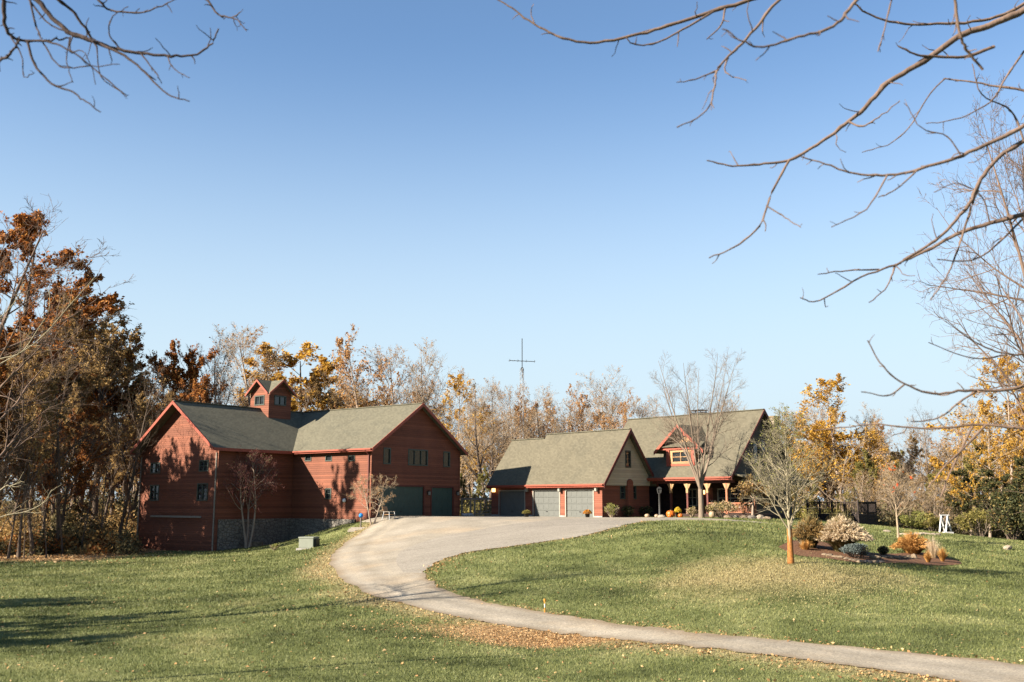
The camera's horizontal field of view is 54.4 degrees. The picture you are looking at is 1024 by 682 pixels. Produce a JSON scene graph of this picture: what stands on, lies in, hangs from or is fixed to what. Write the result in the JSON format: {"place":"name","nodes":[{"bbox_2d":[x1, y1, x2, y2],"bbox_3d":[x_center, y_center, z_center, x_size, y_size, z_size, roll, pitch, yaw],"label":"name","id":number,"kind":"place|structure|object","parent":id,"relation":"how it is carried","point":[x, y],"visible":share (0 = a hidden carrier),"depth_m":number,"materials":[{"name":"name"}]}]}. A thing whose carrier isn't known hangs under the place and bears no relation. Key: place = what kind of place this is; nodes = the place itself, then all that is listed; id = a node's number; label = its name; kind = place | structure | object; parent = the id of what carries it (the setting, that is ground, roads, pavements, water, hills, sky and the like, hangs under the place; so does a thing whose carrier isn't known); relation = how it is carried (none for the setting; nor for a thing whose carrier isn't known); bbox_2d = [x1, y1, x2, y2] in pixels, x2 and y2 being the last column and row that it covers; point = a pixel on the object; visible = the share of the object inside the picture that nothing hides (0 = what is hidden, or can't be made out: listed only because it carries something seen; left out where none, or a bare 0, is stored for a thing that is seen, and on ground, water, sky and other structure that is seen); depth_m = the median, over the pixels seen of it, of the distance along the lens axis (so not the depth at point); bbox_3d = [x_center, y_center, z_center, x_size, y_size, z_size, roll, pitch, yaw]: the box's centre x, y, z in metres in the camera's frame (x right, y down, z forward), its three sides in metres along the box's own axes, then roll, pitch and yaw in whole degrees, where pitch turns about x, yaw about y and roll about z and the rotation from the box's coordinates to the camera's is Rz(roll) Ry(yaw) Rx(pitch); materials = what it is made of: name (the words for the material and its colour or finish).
{"place":"outdoors","nodes":[
{"label":"outdoors","id":0,"kind":"place"},
{"bbox_2d":[0,501,1023,681],"bbox_3d":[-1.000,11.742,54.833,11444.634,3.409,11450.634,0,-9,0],"label":"ground","id":1,"kind":"structure","parent":0,"point":[652,601],"depth_m":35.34,"materials":[{"name":"green plant"}]},
{"bbox_2d":[0,254,12,421],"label":"oak tree","id":2,"kind":"object","parent":1,"relation":"on","point":[3,368],"visible":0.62,"depth_m":70.51,"materials":[{"name":"orange plant"}]},
{"bbox_2d":[0,421,49,558],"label":"sapling","id":3,"kind":"object","parent":1,"relation":"on","point":[9,550],"visible":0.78,"depth_m":70.79,"materials":[{"name":"brown plant"}]},
{"bbox_2d":[0,341,53,502],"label":"oak tree","id":4,"kind":"object","parent":1,"relation":"on","point":[7,385],"visible":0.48,"depth_m":73.75,"materials":[{"name":"orange plant"}]},
{"bbox_2d":[0,367,68,555],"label":"bare tree","id":5,"kind":"object","parent":1,"relation":"on","point":[32,552],"visible":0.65,"depth_m":72.64,"materials":[{"name":"brown plant"}]},
{"bbox_2d":[0,369,72,557],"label":"oak tree","id":6,"kind":"object","parent":1,"relation":"on","point":[52,387],"visible":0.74,"depth_m":72.40,"materials":[{"name":"beige plant"}]},
{"bbox_2d":[0,331,92,507],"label":"oak tree","id":7,"kind":"object","parent":1,"relation":"on","point":[28,365],"visible":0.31,"depth_m":89.30,"materials":[{"name":"beige plant"}]},
{"bbox_2d":[0,277,96,517],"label":"bare tree","id":8,"kind":"object","parent":1,"relation":"on","point":[14,355],"visible":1,"depth_m":24.30,"materials":[{"name":"brown plant"}]},
{"bbox_2d":[1,347,101,522],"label":"oak tree","id":9,"kind":"object","parent":1,"relation":"on","point":[81,388],"visible":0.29,"depth_m":91.46,"materials":[{"name":"beige plant"}]},
{"bbox_2d":[13,392,98,541],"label":"oak tree","id":10,"kind":"object","parent":1,"relation":"on","point":[64,441],"visible":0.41,"depth_m":80.14,"materials":[{"name":"beige plant"}]},
{"bbox_2d":[34,424,79,554],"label":"sapling","id":11,"kind":"object","parent":1,"relation":"on","point":[61,498],"visible":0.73,"depth_m":74.57,"materials":[{"name":"brown plant"}]},
{"bbox_2d":[12,362,109,527],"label":"oak tree","id":12,"kind":"object","parent":1,"relation":"on","point":[93,407],"visible":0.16,"depth_m":92.08,"materials":[{"name":"orange plant"}]},
{"bbox_2d":[0,209,124,476],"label":"oak tree","id":13,"kind":"object","parent":1,"relation":"on","point":[98,303],"visible":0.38,"depth_m":99.71,"materials":[{"name":"orange plant"}]},
{"bbox_2d":[1,276,124,519],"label":"oak tree","id":14,"kind":"object","parent":1,"relation":"on","point":[29,314],"visible":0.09,"depth_m":105.43,"materials":[{"name":"brown plant"}]},
{"bbox_2d":[4,311,130,552],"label":"bare tree","id":15,"kind":"object","parent":1,"relation":"on","point":[59,470],"visible":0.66,"depth_m":75.85,"materials":[{"name":"brown plant"}]},
{"bbox_2d":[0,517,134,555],"bbox_3d":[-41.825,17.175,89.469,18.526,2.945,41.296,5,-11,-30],"label":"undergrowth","id":16,"kind":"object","parent":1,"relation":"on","point":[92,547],"visible":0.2,"depth_m":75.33,"materials":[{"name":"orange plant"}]},
{"bbox_2d":[0,193,137,463],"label":"tree","id":17,"kind":"object","parent":1,"relation":"on","point":[2,324],"visible":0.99,"depth_m":36.62,"materials":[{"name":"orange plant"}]},
{"bbox_2d":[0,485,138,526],"bbox_3d":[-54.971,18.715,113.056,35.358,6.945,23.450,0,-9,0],"label":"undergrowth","id":18,"kind":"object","parent":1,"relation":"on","point":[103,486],"visible":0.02,"depth_m":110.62,"materials":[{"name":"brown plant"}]},
{"bbox_2d":[0,495,144,555],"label":"undergrowth","id":19,"kind":"object","parent":1,"relation":"on","point":[8,527],"visible":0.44,"depth_m":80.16,"materials":[{"name":"beige plant"}]},
{"bbox_2d":[31,408,115,524],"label":"oak tree","id":20,"kind":"object","parent":1,"relation":"on","point":[79,464],"visible":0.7,"depth_m":80.88,"materials":[{"name":"orange plant"}]},
{"bbox_2d":[48,505,109,537],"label":"bush","id":21,"kind":"object","parent":1,"relation":"on","point":[89,520],"visible":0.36,"depth_m":82.02,"materials":[{"name":"brown plant"}]},
{"bbox_2d":[43,376,117,522],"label":"oak tree","id":22,"kind":"object","parent":1,"relation":"on","point":[93,419],"visible":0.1,"depth_m":94.25,"materials":[{"name":"beige plant"}]},
{"bbox_2d":[29,346,143,525],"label":"oak tree","id":23,"kind":"object","parent":1,"relation":"on","point":[117,400],"visible":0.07,"depth_m":104.47,"materials":[{"name":"orange plant"}]},
{"bbox_2d":[74,454,109,553],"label":"sapling","id":24,"kind":"object","parent":1,"relation":"on","point":[89,503],"visible":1,"depth_m":76.02,"materials":[{"name":"brown plant"}]},
{"bbox_2d":[0,548,198,562],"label":"fallen leaves","id":25,"kind":"object","parent":1,"relation":"on","point":[55,556],"visible":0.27,"depth_m":70.61,"materials":[{"name":"brown plant"}]},
{"bbox_2d":[77,440,123,534],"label":"sapling","id":26,"kind":"object","parent":1,"relation":"on","point":[101,523],"visible":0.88,"depth_m":78.60,"materials":[{"name":"brown plant"}]},
{"bbox_2d":[28,293,174,521],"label":"oak tree","id":27,"kind":"object","parent":1,"relation":"on","point":[106,352],"visible":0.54,"depth_m":98.50,"materials":[{"name":"brown plant"}]},
{"bbox_2d":[41,325,174,530],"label":"oak tree","id":28,"kind":"object","parent":1,"relation":"on","point":[126,482],"visible":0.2,"depth_m":101.35,"materials":[{"name":"brown plant"}]},
{"bbox_2d":[68,333,151,523],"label":"oak tree","id":29,"kind":"object","parent":1,"relation":"on","point":[131,358],"visible":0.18,"depth_m":104.04,"materials":[{"name":"orange plant"}]},
{"bbox_2d":[86,391,155,522],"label":"oak tree","id":30,"kind":"object","parent":1,"relation":"on","point":[131,426],"visible":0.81,"depth_m":90.89,"materials":[{"name":"beige plant"}]},
{"bbox_2d":[0,0,248,112],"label":"tree","id":31,"kind":"object","parent":1,"relation":"on","point":[65,29],"visible":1,"depth_m":6.50,"materials":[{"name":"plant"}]},
{"bbox_2d":[111,445,148,537],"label":"sapling","id":32,"kind":"object","parent":1,"relation":"on","point":[132,501],"visible":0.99,"depth_m":80.88,"materials":[{"name":"brown plant"}]},
{"bbox_2d":[100,351,187,538],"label":"bare tree","id":33,"kind":"object","parent":1,"relation":"on","point":[129,484],"visible":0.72,"depth_m":83.95,"materials":[{"name":"brown plant"}]},
{"bbox_2d":[105,350,188,487],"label":"oak tree","id":34,"kind":"object","parent":1,"relation":"on","point":[153,358],"visible":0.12,"depth_m":106.91,"materials":[{"name":"orange plant"}]},
{"bbox_2d":[126,338,220,462],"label":"oak tree","id":35,"kind":"object","parent":1,"relation":"on","point":[193,370],"visible":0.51,"depth_m":100.33,"materials":[{"name":"orange plant"}]},
{"bbox_2d":[157,324,250,406],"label":"bare tree","id":36,"kind":"object","parent":1,"relation":"on","point":[217,374],"visible":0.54,"depth_m":104.47,"materials":[{"name":"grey plant"}]},
{"bbox_2d":[207,449,280,547],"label":"birch tree","id":37,"kind":"object","parent":1,"relation":"on","point":[246,536],"visible":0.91,"depth_m":78.12,"materials":[{"name":"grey plant"}]},
{"bbox_2d":[211,322,294,406],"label":"bare tree","id":38,"kind":"object","parent":1,"relation":"on","point":[248,346],"visible":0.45,"depth_m":117.75,"materials":[{"name":"grey plant"}]},
{"bbox_2d":[130,379,467,550],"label":"barn","id":39,"kind":"structure","parent":1,"relation":"on","point":[324,459],"depth_m":81.37,"materials":[{"name":"red wood"}]},
{"bbox_2d":[377,485,424,516],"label":"garage door","id":40,"kind":"structure","parent":39,"relation":"in","point":[408,500],"depth_m":80.71,"materials":[{"name":"teal metal"}]},
{"bbox_2d":[408,449,427,465],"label":"window","id":41,"kind":"structure","parent":39,"relation":"in","point":[416,457],"depth_m":82.48,"materials":[{"name":"grey glass"}]},
{"bbox_2d":[430,486,453,515],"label":"garage door","id":42,"kind":"structure","parent":39,"relation":"in","point":[441,496],"depth_m":84.39,"materials":[{"name":"teal metal"}]},
{"bbox_2d":[234,341,382,411],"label":"gold tree","id":43,"kind":"object","parent":1,"relation":"on","point":[327,366],"visible":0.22,"depth_m":126.84,"materials":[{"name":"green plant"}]},
{"bbox_2d":[308,375,350,410],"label":"oak tree","id":44,"kind":"object","parent":1,"relation":"on","point":[317,396],"visible":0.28,"depth_m":122.88,"materials":[{"name":"beige plant"}]},
{"bbox_2d":[327,324,397,408],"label":"peach tree","id":45,"kind":"object","parent":1,"relation":"on","point":[346,353],"visible":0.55,"depth_m":115.02,"materials":[{"name":"grey plant"}]},
{"bbox_2d":[343,473,396,523],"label":"ornamental tree","id":46,"kind":"object","parent":1,"relation":"on","point":[366,491],"visible":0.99,"depth_m":74.94,"materials":[{"name":"brown plant"}]},
{"bbox_2d":[354,343,433,405],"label":"bare tree","id":47,"kind":"object","parent":1,"relation":"on","point":[390,374],"visible":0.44,"depth_m":116.83,"materials":[{"name":"brown plant"}]},
{"bbox_2d":[375,337,460,440],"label":"bare tree","id":48,"kind":"object","parent":1,"relation":"on","point":[426,402],"visible":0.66,"depth_m":116.92,"materials":[{"name":"brown plant"}]},
{"bbox_2d":[431,373,500,492],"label":"gold tree","id":49,"kind":"object","parent":1,"relation":"on","point":[457,384],"visible":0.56,"depth_m":107.29,"materials":[{"name":"grey plant"}]},
{"bbox_2d":[446,366,540,515],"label":"bare tree","id":50,"kind":"object","parent":1,"relation":"on","point":[476,443],"visible":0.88,"depth_m":103.22,"materials":[{"name":"beige plant"}]},
{"bbox_2d":[0,521,1022,681],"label":"fallen leaves","id":51,"kind":"object","parent":1,"relation":"on","point":[774,680],"visible":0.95,"depth_m":31.99,"materials":[{"name":"brown plant"}]},
{"bbox_2d":[483,384,540,469],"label":"bare tree","id":52,"kind":"object","parent":1,"relation":"on","point":[505,396],"visible":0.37,"depth_m":116.52,"materials":[{"name":"brown plant"}]},
{"bbox_2d":[16,425,1021,513],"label":"distant wood","id":53,"kind":"object","parent":1,"relation":"on","point":[820,495],"visible":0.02,"depth_m":140.44,"materials":[{"name":"brown plant"}]},
{"bbox_2d":[319,617,723,653],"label":"fallen leaves","id":54,"kind":"object","parent":1,"relation":"on","point":[527,640],"visible":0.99,"depth_m":32.89,"materials":[{"name":"brown plant"}]},
{"bbox_2d":[498,380,589,443],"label":"bare tree","id":55,"kind":"object","parent":1,"relation":"on","point":[545,421],"visible":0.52,"depth_m":111.10,"materials":[{"name":"brown plant"}]},
{"bbox_2d":[545,383,607,437],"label":"peach tree","id":56,"kind":"object","parent":1,"relation":"on","point":[595,417],"visible":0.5,"depth_m":111.78,"materials":[{"name":"beige plant"}]},
{"bbox_2d":[565,366,638,430],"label":"bare tree","id":57,"kind":"object","parent":1,"relation":"on","point":[599,403],"visible":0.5,"depth_m":119.05,"materials":[{"name":"brown plant"}]},
{"bbox_2d":[599,390,636,429],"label":"peach tree","id":58,"kind":"object","parent":1,"relation":"on","point":[624,409],"visible":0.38,"depth_m":109.39,"materials":[{"name":"beige plant"}]},
{"bbox_2d":[486,409,809,518],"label":"house","id":59,"kind":"structure","parent":1,"relation":"on","point":[578,474],"depth_m":82.34,"materials":[{"name":"grey"}]},
{"bbox_2d":[498,490,524,515],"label":"garage door","id":60,"kind":"structure","parent":59,"relation":"in","point":[511,502],"depth_m":86.63,"materials":[{"name":"black metal"}]},
{"bbox_2d":[532,489,559,516],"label":"garage door","id":61,"kind":"structure","parent":59,"relation":"in","point":[546,503],"depth_m":83.53,"materials":[{"name":"grey metal"}]},
{"bbox_2d":[565,489,593,516],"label":"garage door","id":62,"kind":"structure","parent":59,"relation":"in","point":[578,500],"depth_m":80.87,"materials":[{"name":"grey metal"}]},
{"bbox_2d":[460,491,897,517],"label":"undergrowth","id":63,"kind":"object","parent":1,"relation":"on","point":[799,513],"visible":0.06,"depth_m":102.08,"materials":[{"name":"brown plant"}]},
{"bbox_2d":[647,347,747,517],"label":"yard tree","id":64,"kind":"object","parent":1,"relation":"on","point":[699,474],"visible":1,"depth_m":74.21,"materials":[{"name":"brown plant"}]},
{"bbox_2d":[704,500,738,517],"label":"hydrangea","id":65,"kind":"object","parent":1,"relation":"on","point":[717,508],"visible":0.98,"depth_m":73.22,"materials":[{"name":"grey plant"}]},
{"bbox_2d":[731,473,773,514],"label":"japanese maple","id":66,"kind":"object","parent":1,"relation":"on","point":[746,489],"visible":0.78,"depth_m":73.69,"materials":[{"name":"yellow plant"}]},
{"bbox_2d":[498,0,1023,496],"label":"tree","id":67,"kind":"object","parent":1,"relation":"on","point":[1002,18],"visible":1,"depth_m":7.68,"materials":[{"name":"brown plant"}]},
{"bbox_2d":[535,547,1009,649],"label":"fallen leaves","id":68,"kind":"object","parent":1,"relation":"on","point":[828,569],"visible":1,"depth_m":40.69,"materials":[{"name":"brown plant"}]},
{"bbox_2d":[736,403,853,563],"bbox_3d":[12.213,6.339,43.788,5.015,7.396,3.991,6,-11,-32],"label":"young tree","id":69,"kind":"object","parent":1,"relation":"on","point":[779,495],"visible":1,"depth_m":43.86,"materials":[{"name":"beige plant"}]},
{"bbox_2d":[787,411,865,509],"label":"gold tree","id":70,"kind":"object","parent":1,"relation":"on","point":[842,454],"visible":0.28,"depth_m":106.50,"materials":[{"name":"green plant"}]},
{"bbox_2d":[779,373,890,510],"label":"gold tree","id":71,"kind":"object","parent":1,"relation":"on","point":[825,399],"visible":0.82,"depth_m":103.40,"materials":[{"name":"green plant"}]},
{"bbox_2d":[806,500,877,524],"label":"fence","id":72,"kind":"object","parent":1,"relation":"on","point":[867,518],"depth_m":82.64,"materials":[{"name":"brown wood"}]},
{"bbox_2d":[833,449,877,513],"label":"olive tree","id":73,"kind":"object","parent":1,"relation":"on","point":[870,464],"visible":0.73,"depth_m":98.84,"materials":[{"name":"green plant"}]},
{"bbox_2d":[832,430,898,499],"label":"gold tree","id":74,"kind":"object","parent":1,"relation":"on","point":[874,444],"visible":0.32,"depth_m":105.00,"materials":[{"name":"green plant"}]},
{"bbox_2d":[823,469,914,513],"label":"scrub tree","id":75,"kind":"object","parent":1,"relation":"on","point":[869,494],"visible":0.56,"depth_m":96.76,"materials":[{"name":"beige plant"}]},
{"bbox_2d":[779,540,961,564],"bbox_3d":[18.234,10.801,50.823,12.948,1.144,6.620,6,-11,-32],"label":"flower bed","id":76,"kind":"object","parent":1,"relation":"on","point":[822,547],"visible":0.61,"depth_m":48.96,"materials":[{"name":"brown soil"}]},
{"bbox_2d":[813,510,874,552],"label":"shrub","id":77,"kind":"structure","parent":76,"relation":"on","point":[841,531],"depth_m":48.77,"materials":[{"name":"beige plant"}]},
{"bbox_2d":[889,530,935,553],"bbox_3d":[21.631,10.796,53.752,3.026,1.376,2.911,-7,-12,39],"label":"shrub","id":78,"kind":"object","parent":76,"relation":"on","point":[910,543],"depth_m":53.41,"materials":[{"name":"orange plant"}]},
{"bbox_2d":[878,462,917,537],"bbox_3d":[24.277,10.137,62.652,2.701,5.176,3.285,-6,-11,32],"label":"young maple","id":79,"kind":"object","parent":1,"relation":"on","point":[890,469],"visible":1,"depth_m":62.93,"materials":[{"name":"red plant"}]},
{"bbox_2d":[871,472,939,520],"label":"scrub tree","id":80,"kind":"object","parent":1,"relation":"on","point":[903,505],"visible":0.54,"depth_m":94.26,"materials":[{"name":"brown plant"}]},
{"bbox_2d":[885,430,930,499],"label":"oak tree","id":81,"kind":"object","parent":1,"relation":"on","point":[913,452],"visible":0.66,"depth_m":110.01,"materials":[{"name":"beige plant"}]},
{"bbox_2d":[898,509,927,529],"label":"bush","id":82,"kind":"object","parent":1,"relation":"on","point":[909,521],"visible":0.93,"depth_m":85.06,"materials":[{"name":"green plant"}]},
{"bbox_2d":[898,416,946,507],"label":"tree","id":83,"kind":"object","parent":1,"relation":"on","point":[921,462],"visible":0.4,"depth_m":120.63,"materials":[{"name":"brown plant"}]},
{"bbox_2d":[893,397,953,512],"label":"bare tree","id":84,"kind":"object","parent":1,"relation":"on","point":[926,464],"visible":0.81,"depth_m":102.81,"materials":[{"name":"brown plant"}]},
{"bbox_2d":[838,500,1023,540],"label":"undergrowth","id":85,"kind":"object","parent":1,"relation":"on","point":[889,520],"visible":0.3,"depth_m":91.38,"materials":[{"name":"green plant"}]},
{"bbox_2d":[904,474,973,529],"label":"scrub tree","id":86,"kind":"object","parent":1,"relation":"on","point":[937,505],"visible":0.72,"depth_m":91.70,"materials":[{"name":"beige plant"}]},
{"bbox_2d":[894,95,1023,507],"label":"bare tree","id":87,"kind":"object","parent":1,"relation":"on","point":[990,292],"visible":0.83,"depth_m":47.26,"materials":[{"name":"brown plant"}]},
{"bbox_2d":[926,399,992,495],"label":"bare tree","id":88,"kind":"object","parent":1,"relation":"on","point":[963,413],"visible":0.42,"depth_m":108.19,"materials":[{"name":"brown plant"}]},
{"bbox_2d":[943,440,994,535],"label":"olive tree","id":89,"kind":"object","parent":1,"relation":"on","point":[967,465],"visible":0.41,"depth_m":90.53,"materials":[{"name":"yellow plant"}]},
{"bbox_2d":[916,69,1023,421],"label":"bare tree","id":90,"kind":"object","parent":1,"relation":"on","point":[1013,235],"visible":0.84,"depth_m":38.68,"materials":[{"name":"brown plant"}]},
{"bbox_2d":[945,468,998,536],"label":"green tree","id":91,"kind":"object","parent":1,"relation":"on","point":[965,504],"visible":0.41,"depth_m":88.99,"materials":[{"name":"green plant"}]},
{"bbox_2d":[953,507,994,536],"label":"bush","id":92,"kind":"object","parent":1,"relation":"on","point":[965,521],"visible":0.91,"depth_m":80.49,"materials":[{"name":"green plant"}]},
{"bbox_2d":[925,355,1023,535],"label":"gold tree","id":93,"kind":"object","parent":1,"relation":"on","point":[1002,361],"visible":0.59,"depth_m":91.32,"materials":[{"name":"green plant"}]},
{"bbox_2d":[945,399,1023,536],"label":"gold tree","id":94,"kind":"object","parent":1,"relation":"on","point":[984,411],"visible":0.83,"depth_m":86.87,"materials":[{"name":"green plant"}]},
{"bbox_2d":[971,468,1023,538],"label":"green tree","id":95,"kind":"object","parent":1,"relation":"on","point":[994,483],"visible":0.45,"depth_m":84.68,"materials":[{"name":"green plant"}]},
{"bbox_2d":[977,484,1023,539],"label":"bush","id":96,"kind":"object","parent":1,"relation":"on","point":[999,506],"visible":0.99,"depth_m":78.49,"materials":[{"name":"green plant"}]},
{"bbox_2d":[988,379,1023,479],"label":"tree","id":97,"kind":"object","parent":1,"relation":"on","point":[1001,440],"visible":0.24,"depth_m":95.89,"materials":[{"name":"yellow plant"}]},
{"bbox_2d":[0,0,1023,500],"label":"sky","id":98,"kind":"structure","parent":0,"point":[488,187],"materials":[{"name":"blue"}]},
{"bbox_2d":[329,515,1023,681],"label":"driveway","id":99,"kind":"structure","parent":0,"point":[364,561],"depth_m":36.76,"materials":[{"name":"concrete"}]},
{"bbox_2d":[396,519,640,572],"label":"gravel","id":100,"kind":"structure","parent":99,"relation":"on","point":[416,558],"depth_m":58.37,"materials":[{"name":"beige gravel"}]},
{"bbox_2d":[792,510,826,547],"bbox_3d":[14.935,9.334,49.749,2.572,1.976,2.480,0,-9,0],"label":"shrub","id":101,"kind":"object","parent":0,"point":[806,531],"depth_m":49.37,"materials":[{"name":"beige plant"}]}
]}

